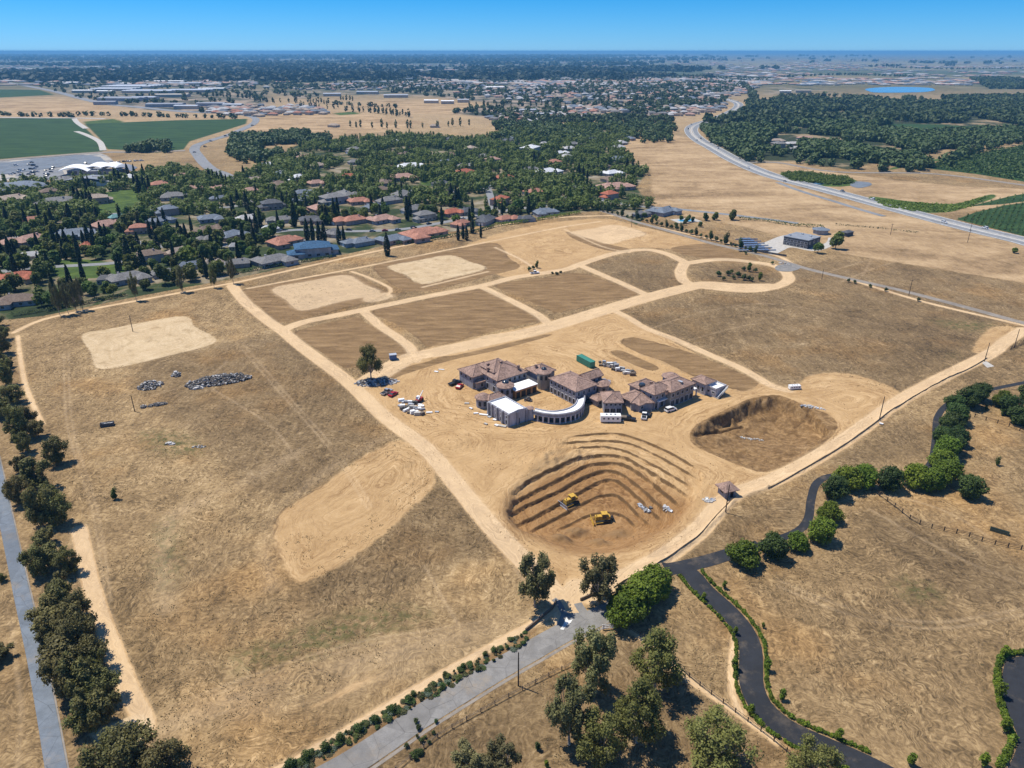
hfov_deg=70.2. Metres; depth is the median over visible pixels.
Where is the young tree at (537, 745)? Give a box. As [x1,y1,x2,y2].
[535,742,539,749]
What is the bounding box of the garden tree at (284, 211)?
[279,207,289,215]
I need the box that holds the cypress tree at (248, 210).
[247,204,250,213]
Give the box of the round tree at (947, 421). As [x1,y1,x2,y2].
[939,415,961,428]
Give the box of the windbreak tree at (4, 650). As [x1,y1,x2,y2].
[0,641,14,659]
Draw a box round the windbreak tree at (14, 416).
[0,404,30,435]
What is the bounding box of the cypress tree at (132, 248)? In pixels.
[130,242,134,253]
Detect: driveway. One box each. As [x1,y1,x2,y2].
[662,541,760,574]
[676,564,893,767]
[757,381,1023,543]
[1002,656,1023,767]
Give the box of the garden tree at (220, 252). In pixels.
[217,249,224,259]
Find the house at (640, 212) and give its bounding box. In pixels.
[632,210,650,216]
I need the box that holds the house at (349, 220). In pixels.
[330,214,366,225]
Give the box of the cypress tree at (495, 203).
[493,196,496,208]
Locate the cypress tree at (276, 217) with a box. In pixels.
[275,210,278,223]
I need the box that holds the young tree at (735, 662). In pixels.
[731,657,738,670]
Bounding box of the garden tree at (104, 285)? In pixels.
[99,281,108,292]
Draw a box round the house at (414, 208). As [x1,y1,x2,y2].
[400,204,419,213]
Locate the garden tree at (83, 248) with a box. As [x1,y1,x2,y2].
[79,245,88,253]
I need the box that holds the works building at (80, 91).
[71,90,96,92]
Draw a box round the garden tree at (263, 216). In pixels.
[255,208,265,221]
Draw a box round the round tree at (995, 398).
[992,389,1011,405]
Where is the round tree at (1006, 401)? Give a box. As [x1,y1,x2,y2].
[998,394,1023,414]
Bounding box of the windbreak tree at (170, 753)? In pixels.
[133,738,191,767]
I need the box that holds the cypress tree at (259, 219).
[257,207,262,228]
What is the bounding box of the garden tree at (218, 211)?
[216,207,223,214]
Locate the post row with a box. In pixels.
[1010,340,1023,349]
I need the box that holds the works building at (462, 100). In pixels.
[457,99,468,102]
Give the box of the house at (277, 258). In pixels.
[249,253,298,268]
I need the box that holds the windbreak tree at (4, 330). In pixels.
[0,325,9,337]
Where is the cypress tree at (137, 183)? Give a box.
[135,174,140,192]
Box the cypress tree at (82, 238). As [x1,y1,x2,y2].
[80,230,84,243]
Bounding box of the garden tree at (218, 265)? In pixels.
[208,259,224,274]
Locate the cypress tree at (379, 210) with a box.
[378,204,381,214]
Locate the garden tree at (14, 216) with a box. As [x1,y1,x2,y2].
[9,210,22,222]
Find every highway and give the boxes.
[684,97,1023,245]
[692,98,1023,239]
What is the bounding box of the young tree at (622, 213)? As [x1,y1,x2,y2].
[620,206,624,215]
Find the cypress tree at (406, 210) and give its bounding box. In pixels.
[404,195,409,220]
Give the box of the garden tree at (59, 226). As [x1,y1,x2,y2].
[56,224,63,229]
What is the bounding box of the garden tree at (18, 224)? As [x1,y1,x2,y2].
[13,221,21,229]
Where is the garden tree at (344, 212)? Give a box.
[341,209,349,216]
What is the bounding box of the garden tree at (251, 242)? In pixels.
[246,239,255,246]
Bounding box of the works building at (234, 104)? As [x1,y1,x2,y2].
[222,103,243,105]
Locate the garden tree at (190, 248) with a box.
[183,245,195,255]
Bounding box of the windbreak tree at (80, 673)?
[55,650,102,698]
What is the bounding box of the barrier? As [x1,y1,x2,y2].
[602,624,615,628]
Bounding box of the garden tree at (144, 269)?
[138,266,149,273]
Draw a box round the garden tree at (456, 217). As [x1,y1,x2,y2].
[451,214,460,220]
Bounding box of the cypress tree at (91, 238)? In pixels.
[89,231,94,244]
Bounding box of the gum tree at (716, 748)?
[684,703,763,767]
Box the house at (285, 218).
[265,215,290,223]
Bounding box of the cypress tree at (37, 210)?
[35,203,40,215]
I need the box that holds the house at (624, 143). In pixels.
[618,140,627,144]
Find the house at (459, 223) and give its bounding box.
[450,219,470,228]
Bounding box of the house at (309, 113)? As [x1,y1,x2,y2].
[305,111,313,114]
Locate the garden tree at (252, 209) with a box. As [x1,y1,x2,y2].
[250,206,255,213]
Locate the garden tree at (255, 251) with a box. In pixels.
[249,246,260,257]
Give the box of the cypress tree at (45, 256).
[43,251,48,261]
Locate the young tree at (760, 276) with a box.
[758,272,762,280]
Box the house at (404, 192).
[390,190,410,198]
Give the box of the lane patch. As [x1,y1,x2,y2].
[775,264,800,271]
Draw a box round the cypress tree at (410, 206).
[408,197,411,215]
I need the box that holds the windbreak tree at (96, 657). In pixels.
[87,647,107,678]
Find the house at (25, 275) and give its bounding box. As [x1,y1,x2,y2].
[0,271,31,283]
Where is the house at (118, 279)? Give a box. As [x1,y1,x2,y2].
[105,270,152,285]
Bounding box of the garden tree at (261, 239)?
[257,234,264,243]
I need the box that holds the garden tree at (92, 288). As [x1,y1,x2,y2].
[87,282,97,297]
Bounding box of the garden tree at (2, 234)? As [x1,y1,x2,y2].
[0,230,5,239]
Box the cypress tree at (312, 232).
[309,218,314,240]
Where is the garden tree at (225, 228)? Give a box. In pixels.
[221,225,231,231]
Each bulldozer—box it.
[558,493,579,509]
[590,511,613,525]
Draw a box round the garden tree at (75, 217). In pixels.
[71,214,79,223]
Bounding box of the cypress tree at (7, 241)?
[4,236,12,254]
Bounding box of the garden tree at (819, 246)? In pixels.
[813,242,824,252]
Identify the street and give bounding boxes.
[1,261,122,271]
[7,205,546,247]
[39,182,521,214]
[485,188,498,210]
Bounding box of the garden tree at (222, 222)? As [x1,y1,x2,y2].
[218,219,228,227]
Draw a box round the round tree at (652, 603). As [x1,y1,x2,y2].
[641,574,661,606]
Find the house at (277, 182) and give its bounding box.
[267,180,283,191]
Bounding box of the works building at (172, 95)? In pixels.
[156,94,190,96]
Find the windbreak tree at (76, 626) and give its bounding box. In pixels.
[56,612,97,644]
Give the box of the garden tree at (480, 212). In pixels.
[478,208,484,215]
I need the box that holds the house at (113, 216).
[107,214,117,219]
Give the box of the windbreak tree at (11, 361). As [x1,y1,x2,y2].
[4,356,13,366]
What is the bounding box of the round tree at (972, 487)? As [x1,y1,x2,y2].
[958,473,989,499]
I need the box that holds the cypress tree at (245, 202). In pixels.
[243,190,248,208]
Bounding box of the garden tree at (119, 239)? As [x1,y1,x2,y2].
[113,234,127,245]
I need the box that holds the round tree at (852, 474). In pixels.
[831,464,864,490]
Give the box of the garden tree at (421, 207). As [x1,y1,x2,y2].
[418,204,425,211]
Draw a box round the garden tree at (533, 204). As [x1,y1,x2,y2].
[530,200,536,210]
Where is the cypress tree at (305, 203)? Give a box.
[304,194,307,207]
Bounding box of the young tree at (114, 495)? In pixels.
[110,486,117,498]
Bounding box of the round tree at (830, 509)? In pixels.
[815,500,845,522]
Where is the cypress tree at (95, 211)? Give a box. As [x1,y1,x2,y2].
[93,206,98,218]
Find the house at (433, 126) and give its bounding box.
[430,124,439,127]
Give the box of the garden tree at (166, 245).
[161,242,169,248]
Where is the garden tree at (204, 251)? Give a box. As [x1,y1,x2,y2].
[197,243,213,258]
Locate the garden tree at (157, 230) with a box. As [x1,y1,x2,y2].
[153,227,164,239]
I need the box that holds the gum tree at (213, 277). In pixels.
[209,264,216,284]
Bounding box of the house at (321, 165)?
[310,162,323,168]
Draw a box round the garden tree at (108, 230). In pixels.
[96,226,110,233]
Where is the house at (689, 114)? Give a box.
[685,113,694,115]
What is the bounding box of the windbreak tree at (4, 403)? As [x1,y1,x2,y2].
[0,395,10,417]
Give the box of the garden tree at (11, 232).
[6,228,16,236]
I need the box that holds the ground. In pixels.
[0,52,1023,767]
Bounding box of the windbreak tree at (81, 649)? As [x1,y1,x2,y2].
[68,634,108,662]
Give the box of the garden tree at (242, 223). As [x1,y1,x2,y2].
[237,221,245,229]
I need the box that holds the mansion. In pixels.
[457,358,727,427]
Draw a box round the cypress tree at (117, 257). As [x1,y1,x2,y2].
[115,252,121,269]
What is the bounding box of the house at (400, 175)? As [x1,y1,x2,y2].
[390,173,418,180]
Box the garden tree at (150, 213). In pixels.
[146,209,154,217]
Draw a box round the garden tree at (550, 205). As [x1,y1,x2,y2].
[547,202,553,208]
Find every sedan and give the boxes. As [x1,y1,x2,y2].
[388,391,398,396]
[455,383,463,388]
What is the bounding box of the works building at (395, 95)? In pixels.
[384,94,407,97]
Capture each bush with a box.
[284,757,297,767]
[296,759,302,766]
[301,749,313,760]
[302,757,310,764]
[316,750,324,756]
[318,738,329,751]
[333,740,342,745]
[335,732,346,742]
[345,738,352,744]
[354,722,363,732]
[369,714,378,723]
[386,715,392,721]
[389,704,396,712]
[403,693,412,700]
[412,753,418,758]
[423,691,432,696]
[474,665,481,670]
[509,646,516,651]
[760,720,765,727]
[992,677,1002,681]
[994,762,1003,767]
[996,655,1004,663]
[996,698,1004,703]
[996,701,1006,708]
[996,756,1005,767]
[999,754,1008,764]
[1000,708,1008,714]
[1001,748,1011,758]
[1003,746,1012,755]
[1007,733,1019,739]
[1007,739,1015,746]
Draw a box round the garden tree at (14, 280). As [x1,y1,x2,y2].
[4,272,24,290]
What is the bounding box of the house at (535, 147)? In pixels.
[520,144,539,150]
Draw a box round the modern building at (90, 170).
[57,162,136,174]
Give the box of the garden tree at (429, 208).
[423,205,433,211]
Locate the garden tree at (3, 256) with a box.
[0,253,8,261]
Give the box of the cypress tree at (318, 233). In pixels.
[316,221,321,240]
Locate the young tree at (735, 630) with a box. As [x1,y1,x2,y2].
[733,626,738,633]
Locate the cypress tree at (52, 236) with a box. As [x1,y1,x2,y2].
[49,225,56,241]
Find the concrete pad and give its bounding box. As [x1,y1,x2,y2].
[983,361,992,367]
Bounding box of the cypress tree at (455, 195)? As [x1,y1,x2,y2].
[454,185,457,205]
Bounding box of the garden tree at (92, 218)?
[89,215,95,223]
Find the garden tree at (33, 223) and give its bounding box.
[26,218,40,229]
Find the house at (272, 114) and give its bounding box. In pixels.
[267,112,277,115]
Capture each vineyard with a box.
[958,202,1023,234]
[975,193,1023,205]
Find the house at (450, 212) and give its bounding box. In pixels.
[437,208,463,216]
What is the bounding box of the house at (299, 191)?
[295,189,312,194]
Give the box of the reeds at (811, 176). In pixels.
[781,170,854,184]
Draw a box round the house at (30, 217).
[26,216,43,224]
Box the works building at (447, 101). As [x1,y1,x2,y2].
[441,100,453,103]
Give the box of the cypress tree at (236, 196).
[235,188,239,202]
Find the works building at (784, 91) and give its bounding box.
[779,90,790,92]
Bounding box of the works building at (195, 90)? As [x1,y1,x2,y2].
[179,89,214,91]
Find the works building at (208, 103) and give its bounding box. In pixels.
[195,102,226,105]
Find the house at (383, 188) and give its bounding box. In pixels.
[378,186,388,192]
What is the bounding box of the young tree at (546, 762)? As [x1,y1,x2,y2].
[544,759,548,767]
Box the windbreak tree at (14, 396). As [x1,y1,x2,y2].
[0,384,25,403]
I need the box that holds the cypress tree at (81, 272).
[77,257,85,277]
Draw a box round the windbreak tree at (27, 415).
[17,405,38,420]
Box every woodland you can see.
[0,53,1016,82]
[0,66,1023,124]
[122,116,1023,171]
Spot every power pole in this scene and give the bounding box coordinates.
[518,652,518,686]
[725,484,729,511]
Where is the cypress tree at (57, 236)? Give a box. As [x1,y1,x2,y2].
[55,230,60,242]
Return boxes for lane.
[564,197,797,223]
[600,211,1023,324]
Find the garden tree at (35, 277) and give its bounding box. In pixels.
[29,271,40,284]
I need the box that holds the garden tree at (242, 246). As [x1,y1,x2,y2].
[237,240,247,253]
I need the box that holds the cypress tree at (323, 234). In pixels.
[321,222,326,240]
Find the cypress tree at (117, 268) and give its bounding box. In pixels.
[114,258,120,273]
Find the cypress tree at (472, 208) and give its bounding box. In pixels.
[470,198,473,212]
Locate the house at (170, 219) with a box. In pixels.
[145,215,177,224]
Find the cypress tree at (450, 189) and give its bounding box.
[448,183,453,201]
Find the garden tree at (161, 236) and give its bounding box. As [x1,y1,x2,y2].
[157,232,165,243]
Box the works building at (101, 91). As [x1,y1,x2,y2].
[96,90,114,93]
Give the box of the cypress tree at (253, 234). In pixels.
[251,227,256,244]
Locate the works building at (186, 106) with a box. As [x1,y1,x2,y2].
[173,105,200,108]
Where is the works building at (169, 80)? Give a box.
[153,80,184,81]
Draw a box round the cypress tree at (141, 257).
[137,247,146,266]
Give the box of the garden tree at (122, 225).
[114,221,126,231]
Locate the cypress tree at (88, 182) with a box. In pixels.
[86,175,90,188]
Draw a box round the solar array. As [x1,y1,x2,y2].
[735,238,775,250]
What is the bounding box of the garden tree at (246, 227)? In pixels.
[243,221,250,231]
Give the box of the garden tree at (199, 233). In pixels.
[196,229,202,236]
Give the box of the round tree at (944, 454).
[926,448,958,465]
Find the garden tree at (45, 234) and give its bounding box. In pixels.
[40,231,49,238]
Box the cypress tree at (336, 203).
[335,197,339,213]
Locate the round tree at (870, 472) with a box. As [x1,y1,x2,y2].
[855,463,879,489]
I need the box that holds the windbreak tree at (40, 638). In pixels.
[33,627,55,655]
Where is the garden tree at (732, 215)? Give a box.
[729,209,736,219]
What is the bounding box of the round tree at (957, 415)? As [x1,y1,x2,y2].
[944,411,966,425]
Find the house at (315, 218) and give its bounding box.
[298,215,323,224]
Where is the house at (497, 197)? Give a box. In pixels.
[489,195,508,205]
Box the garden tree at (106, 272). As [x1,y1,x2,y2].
[101,269,110,274]
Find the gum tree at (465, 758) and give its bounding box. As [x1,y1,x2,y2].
[450,736,483,767]
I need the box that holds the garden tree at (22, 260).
[13,251,30,270]
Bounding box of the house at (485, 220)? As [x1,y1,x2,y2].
[475,214,496,225]
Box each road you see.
[0,462,66,767]
[9,82,215,113]
[189,115,259,176]
[316,600,608,767]
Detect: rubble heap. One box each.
[137,380,163,390]
[147,402,167,407]
[164,441,175,444]
[171,370,180,377]
[184,372,251,387]
[189,385,203,389]
[354,378,399,386]
[524,396,532,401]
[637,503,652,512]
[662,504,672,512]
[702,497,715,502]
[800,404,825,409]
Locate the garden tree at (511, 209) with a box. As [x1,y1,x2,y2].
[507,205,516,214]
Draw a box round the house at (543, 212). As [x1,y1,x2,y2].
[532,207,559,216]
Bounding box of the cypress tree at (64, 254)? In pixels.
[59,238,67,259]
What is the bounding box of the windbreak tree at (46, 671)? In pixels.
[35,653,83,699]
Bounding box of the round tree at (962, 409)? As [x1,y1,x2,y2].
[945,402,970,421]
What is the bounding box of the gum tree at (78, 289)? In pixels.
[72,277,84,309]
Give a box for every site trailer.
[600,413,623,422]
[788,384,800,389]
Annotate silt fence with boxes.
[614,495,735,586]
[768,360,983,487]
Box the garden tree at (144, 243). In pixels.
[140,240,148,249]
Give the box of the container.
[576,354,594,367]
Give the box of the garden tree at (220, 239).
[214,236,222,248]
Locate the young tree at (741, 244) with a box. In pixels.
[738,236,743,248]
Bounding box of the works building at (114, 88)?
[90,87,142,90]
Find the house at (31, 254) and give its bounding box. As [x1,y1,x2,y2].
[20,250,38,259]
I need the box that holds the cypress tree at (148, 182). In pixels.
[146,174,150,187]
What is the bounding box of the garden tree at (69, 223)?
[61,217,77,228]
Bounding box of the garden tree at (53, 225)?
[45,220,56,231]
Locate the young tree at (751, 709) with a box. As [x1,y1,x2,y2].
[748,703,754,714]
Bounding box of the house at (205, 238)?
[196,235,208,240]
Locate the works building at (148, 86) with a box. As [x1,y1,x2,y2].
[101,84,165,88]
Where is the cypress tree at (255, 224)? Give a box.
[253,212,258,232]
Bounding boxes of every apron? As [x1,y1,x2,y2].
[552,598,565,613]
[557,610,581,623]
[574,602,586,612]
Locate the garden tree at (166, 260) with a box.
[161,256,170,264]
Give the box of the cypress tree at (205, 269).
[202,255,207,277]
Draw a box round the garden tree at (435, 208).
[430,204,438,213]
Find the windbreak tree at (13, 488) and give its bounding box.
[2,475,28,504]
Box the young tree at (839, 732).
[835,728,844,737]
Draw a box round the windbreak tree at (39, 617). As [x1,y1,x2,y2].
[22,591,68,633]
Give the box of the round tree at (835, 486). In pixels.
[820,474,849,499]
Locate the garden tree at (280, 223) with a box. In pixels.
[277,219,284,228]
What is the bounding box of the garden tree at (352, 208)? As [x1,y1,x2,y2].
[349,206,355,214]
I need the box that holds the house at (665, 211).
[645,205,682,216]
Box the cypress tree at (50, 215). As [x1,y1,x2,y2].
[47,207,54,222]
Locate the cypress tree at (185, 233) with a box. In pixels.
[182,223,188,238]
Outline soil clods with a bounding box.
[371,348,865,584]
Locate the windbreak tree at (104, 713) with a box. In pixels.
[70,686,121,731]
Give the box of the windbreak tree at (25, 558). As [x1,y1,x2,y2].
[16,545,48,577]
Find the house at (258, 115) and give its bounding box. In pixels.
[252,114,264,116]
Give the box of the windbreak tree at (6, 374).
[0,357,13,384]
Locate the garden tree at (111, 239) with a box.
[105,234,115,244]
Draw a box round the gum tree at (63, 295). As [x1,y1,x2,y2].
[57,278,69,313]
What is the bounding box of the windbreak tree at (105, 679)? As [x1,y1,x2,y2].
[80,666,121,697]
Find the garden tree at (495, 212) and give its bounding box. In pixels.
[491,209,498,216]
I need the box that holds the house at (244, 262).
[224,257,249,268]
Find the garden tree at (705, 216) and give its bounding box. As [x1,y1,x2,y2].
[703,212,708,219]
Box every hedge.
[11,308,43,315]
[45,292,125,310]
[215,254,331,275]
[396,224,494,244]
[495,211,579,225]
[563,185,655,203]
[739,215,824,227]
[836,223,917,232]
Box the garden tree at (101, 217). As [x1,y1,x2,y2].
[95,214,107,221]
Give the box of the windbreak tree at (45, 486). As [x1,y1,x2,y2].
[36,484,58,507]
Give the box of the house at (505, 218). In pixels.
[495,215,517,222]
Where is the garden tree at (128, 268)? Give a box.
[124,265,133,271]
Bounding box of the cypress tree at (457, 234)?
[456,224,459,239]
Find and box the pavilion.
[812,227,829,234]
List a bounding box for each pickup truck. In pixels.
[380,388,393,394]
[448,379,461,385]
[621,414,635,421]
[641,412,646,419]
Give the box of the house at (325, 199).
[317,192,350,205]
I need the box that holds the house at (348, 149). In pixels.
[345,146,358,153]
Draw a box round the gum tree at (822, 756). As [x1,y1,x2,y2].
[784,730,846,767]
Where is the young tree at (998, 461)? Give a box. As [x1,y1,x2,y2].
[996,455,1001,464]
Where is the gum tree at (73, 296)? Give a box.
[66,280,78,310]
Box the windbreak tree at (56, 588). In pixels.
[38,578,73,609]
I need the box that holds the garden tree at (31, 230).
[29,228,42,233]
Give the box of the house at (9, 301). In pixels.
[0,293,42,310]
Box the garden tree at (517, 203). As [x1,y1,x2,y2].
[511,198,524,209]
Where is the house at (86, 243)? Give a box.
[79,241,91,249]
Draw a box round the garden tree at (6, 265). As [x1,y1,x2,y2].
[2,255,15,270]
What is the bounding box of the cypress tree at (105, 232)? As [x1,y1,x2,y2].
[103,224,109,244]
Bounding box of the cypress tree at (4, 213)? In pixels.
[2,206,7,218]
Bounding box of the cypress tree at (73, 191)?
[71,186,75,198]
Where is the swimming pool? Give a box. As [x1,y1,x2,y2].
[670,218,700,222]
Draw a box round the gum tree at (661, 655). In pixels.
[628,623,686,692]
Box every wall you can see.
[525,599,556,630]
[580,594,591,600]
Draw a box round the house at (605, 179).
[600,176,617,181]
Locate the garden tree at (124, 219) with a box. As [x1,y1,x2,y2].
[116,214,127,224]
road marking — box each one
[560,617,572,629]
[684,102,1021,244]
[689,97,1023,241]
[692,99,1023,239]
[697,99,1022,236]
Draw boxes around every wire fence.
[395,652,601,767]
[629,626,792,753]
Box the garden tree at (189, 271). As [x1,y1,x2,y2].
[182,264,197,280]
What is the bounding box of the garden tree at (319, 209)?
[317,204,331,214]
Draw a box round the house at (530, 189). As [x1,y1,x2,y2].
[522,188,542,194]
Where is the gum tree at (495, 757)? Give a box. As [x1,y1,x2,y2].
[480,732,522,767]
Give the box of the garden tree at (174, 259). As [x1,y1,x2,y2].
[169,254,180,267]
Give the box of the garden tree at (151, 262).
[147,258,157,269]
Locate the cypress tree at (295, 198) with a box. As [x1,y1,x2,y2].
[293,190,298,205]
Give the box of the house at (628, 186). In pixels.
[596,182,635,191]
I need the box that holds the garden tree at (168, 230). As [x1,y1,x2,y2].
[162,221,176,240]
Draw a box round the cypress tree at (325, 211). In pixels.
[323,204,328,224]
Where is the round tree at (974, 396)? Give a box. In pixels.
[954,385,985,407]
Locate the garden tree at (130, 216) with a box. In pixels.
[126,211,134,221]
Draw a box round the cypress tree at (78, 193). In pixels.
[76,188,80,198]
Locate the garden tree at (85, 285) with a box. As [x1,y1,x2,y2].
[81,280,91,294]
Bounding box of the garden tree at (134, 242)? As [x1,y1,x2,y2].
[128,240,138,246]
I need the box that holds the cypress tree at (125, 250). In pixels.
[122,236,131,259]
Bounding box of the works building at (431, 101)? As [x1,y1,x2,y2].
[424,99,438,102]
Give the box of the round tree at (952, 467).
[934,458,964,481]
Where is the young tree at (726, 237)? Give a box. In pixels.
[723,231,729,243]
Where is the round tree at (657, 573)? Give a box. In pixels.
[636,562,674,602]
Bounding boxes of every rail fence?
[871,486,1023,549]
[974,413,1023,430]
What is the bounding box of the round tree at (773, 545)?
[757,530,791,559]
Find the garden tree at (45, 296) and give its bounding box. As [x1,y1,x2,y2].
[40,289,58,304]
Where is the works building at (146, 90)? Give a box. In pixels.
[121,89,178,92]
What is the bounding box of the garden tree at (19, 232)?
[16,229,26,236]
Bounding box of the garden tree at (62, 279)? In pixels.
[58,276,68,288]
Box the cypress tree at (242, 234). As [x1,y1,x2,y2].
[239,222,244,240]
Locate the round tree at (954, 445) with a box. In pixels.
[932,434,963,455]
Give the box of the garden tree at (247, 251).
[245,246,250,254]
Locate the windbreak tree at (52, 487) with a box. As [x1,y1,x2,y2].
[37,481,59,498]
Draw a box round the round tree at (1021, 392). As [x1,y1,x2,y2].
[1017,384,1023,400]
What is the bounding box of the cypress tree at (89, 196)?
[87,190,92,204]
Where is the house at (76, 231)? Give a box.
[54,228,95,240]
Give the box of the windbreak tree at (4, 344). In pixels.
[0,331,12,353]
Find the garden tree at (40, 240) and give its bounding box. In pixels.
[38,237,47,243]
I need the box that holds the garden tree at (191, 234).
[188,231,196,237]
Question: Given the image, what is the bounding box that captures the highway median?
[690,99,1023,240]
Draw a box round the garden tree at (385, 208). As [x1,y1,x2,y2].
[381,202,389,213]
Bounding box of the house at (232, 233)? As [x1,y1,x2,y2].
[222,229,250,241]
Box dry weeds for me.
[2,283,1021,767]
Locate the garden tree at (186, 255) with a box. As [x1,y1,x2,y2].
[178,249,194,261]
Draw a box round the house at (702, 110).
[697,109,706,112]
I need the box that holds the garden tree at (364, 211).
[360,208,368,216]
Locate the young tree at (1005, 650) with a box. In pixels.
[1000,644,1011,655]
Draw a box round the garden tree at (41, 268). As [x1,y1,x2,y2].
[32,258,49,280]
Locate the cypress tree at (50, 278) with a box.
[48,272,54,288]
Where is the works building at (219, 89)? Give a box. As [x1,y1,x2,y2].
[197,88,224,90]
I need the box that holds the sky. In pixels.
[0,0,1023,51]
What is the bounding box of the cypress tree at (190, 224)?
[188,215,192,231]
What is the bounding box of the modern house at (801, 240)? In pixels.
[783,232,820,248]
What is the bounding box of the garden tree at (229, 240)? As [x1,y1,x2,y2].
[226,238,234,245]
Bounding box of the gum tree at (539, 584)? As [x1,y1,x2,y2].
[518,550,555,607]
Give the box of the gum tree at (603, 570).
[578,552,618,605]
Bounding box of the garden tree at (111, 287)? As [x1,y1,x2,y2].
[105,283,117,294]
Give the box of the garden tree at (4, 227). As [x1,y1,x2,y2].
[0,221,9,231]
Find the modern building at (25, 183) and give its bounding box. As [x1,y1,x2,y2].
[0,180,46,190]
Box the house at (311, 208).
[307,204,319,215]
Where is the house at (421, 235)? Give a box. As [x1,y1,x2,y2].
[398,226,448,243]
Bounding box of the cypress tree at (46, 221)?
[43,212,48,225]
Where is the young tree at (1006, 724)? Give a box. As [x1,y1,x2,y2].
[1000,716,1013,731]
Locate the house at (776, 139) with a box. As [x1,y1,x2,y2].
[770,138,785,141]
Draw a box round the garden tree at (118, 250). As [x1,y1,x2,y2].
[110,245,122,260]
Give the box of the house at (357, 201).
[346,197,373,205]
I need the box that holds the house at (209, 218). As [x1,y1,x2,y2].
[196,214,223,223]
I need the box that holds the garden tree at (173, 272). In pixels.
[170,268,176,281]
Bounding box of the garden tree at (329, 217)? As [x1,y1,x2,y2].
[319,212,332,221]
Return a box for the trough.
[990,526,1009,535]
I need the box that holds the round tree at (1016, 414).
[1007,404,1023,425]
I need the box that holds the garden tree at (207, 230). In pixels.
[203,225,211,235]
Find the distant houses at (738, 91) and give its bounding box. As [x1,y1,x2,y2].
[0,57,1023,109]
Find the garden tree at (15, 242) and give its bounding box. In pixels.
[9,238,18,250]
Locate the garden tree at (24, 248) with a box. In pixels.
[19,245,29,251]
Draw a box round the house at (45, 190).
[39,187,63,196]
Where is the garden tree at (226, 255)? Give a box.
[223,250,234,260]
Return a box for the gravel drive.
[749,235,831,254]
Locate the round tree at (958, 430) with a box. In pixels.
[951,424,971,442]
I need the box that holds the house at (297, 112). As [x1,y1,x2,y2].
[292,111,301,114]
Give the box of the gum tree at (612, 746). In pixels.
[575,702,629,767]
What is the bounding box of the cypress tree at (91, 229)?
[89,221,93,234]
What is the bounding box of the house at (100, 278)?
[96,274,110,284]
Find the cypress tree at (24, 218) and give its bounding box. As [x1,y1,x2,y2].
[21,208,27,221]
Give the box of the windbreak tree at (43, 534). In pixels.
[30,525,53,544]
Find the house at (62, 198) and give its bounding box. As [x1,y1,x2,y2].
[33,196,72,204]
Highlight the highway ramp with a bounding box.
[775,182,884,215]
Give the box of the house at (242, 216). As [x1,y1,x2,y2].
[235,213,252,222]
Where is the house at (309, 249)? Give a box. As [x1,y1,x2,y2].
[286,240,339,259]
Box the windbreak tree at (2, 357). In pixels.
[0,352,7,359]
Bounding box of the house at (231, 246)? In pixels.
[228,242,234,250]
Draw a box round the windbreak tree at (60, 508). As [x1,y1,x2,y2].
[39,491,72,526]
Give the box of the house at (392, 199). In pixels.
[375,195,402,204]
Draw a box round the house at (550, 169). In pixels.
[537,167,563,174]
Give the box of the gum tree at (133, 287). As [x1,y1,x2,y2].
[127,271,137,300]
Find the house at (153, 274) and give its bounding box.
[149,268,170,278]
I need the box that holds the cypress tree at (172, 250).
[170,240,174,255]
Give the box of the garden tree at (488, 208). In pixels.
[485,206,491,212]
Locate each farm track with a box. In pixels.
[0,117,107,118]
[0,150,184,160]
[72,119,87,128]
[74,131,105,149]
[750,162,1023,185]
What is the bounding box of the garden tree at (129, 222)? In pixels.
[126,220,132,228]
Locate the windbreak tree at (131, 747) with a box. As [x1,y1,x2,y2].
[105,718,158,767]
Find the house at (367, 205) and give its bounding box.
[360,202,380,212]
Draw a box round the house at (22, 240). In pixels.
[0,232,41,247]
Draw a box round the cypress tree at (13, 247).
[9,239,16,254]
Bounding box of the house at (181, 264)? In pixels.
[177,260,197,269]
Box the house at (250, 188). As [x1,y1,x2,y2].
[242,187,261,193]
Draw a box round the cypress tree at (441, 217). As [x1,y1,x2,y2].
[439,205,443,224]
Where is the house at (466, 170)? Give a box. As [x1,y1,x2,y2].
[456,168,474,172]
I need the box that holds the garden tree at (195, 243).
[191,238,199,248]
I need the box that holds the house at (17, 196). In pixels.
[0,193,26,202]
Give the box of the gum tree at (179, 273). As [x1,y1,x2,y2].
[175,265,185,291]
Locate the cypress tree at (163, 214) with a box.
[161,207,165,218]
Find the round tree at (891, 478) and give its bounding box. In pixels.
[877,465,908,491]
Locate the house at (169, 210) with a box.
[154,204,181,216]
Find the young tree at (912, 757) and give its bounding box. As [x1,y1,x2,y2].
[907,752,917,765]
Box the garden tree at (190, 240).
[184,237,197,245]
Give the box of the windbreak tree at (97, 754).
[74,726,129,767]
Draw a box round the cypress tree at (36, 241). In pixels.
[33,232,38,244]
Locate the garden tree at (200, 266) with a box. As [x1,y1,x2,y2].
[196,258,207,274]
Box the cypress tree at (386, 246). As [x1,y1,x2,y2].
[383,232,390,255]
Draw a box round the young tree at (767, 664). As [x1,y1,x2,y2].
[763,658,772,668]
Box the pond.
[850,181,871,187]
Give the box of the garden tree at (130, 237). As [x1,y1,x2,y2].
[126,234,133,243]
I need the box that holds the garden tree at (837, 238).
[829,230,844,248]
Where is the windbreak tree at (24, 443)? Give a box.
[9,430,30,452]
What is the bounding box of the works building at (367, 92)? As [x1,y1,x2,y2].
[356,91,378,93]
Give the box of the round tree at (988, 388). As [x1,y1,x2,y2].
[971,381,993,400]
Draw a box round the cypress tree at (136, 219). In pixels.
[135,214,139,222]
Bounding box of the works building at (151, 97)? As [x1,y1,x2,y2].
[131,96,159,99]
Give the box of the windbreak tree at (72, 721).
[60,691,97,736]
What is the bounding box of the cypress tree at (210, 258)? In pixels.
[208,253,213,264]

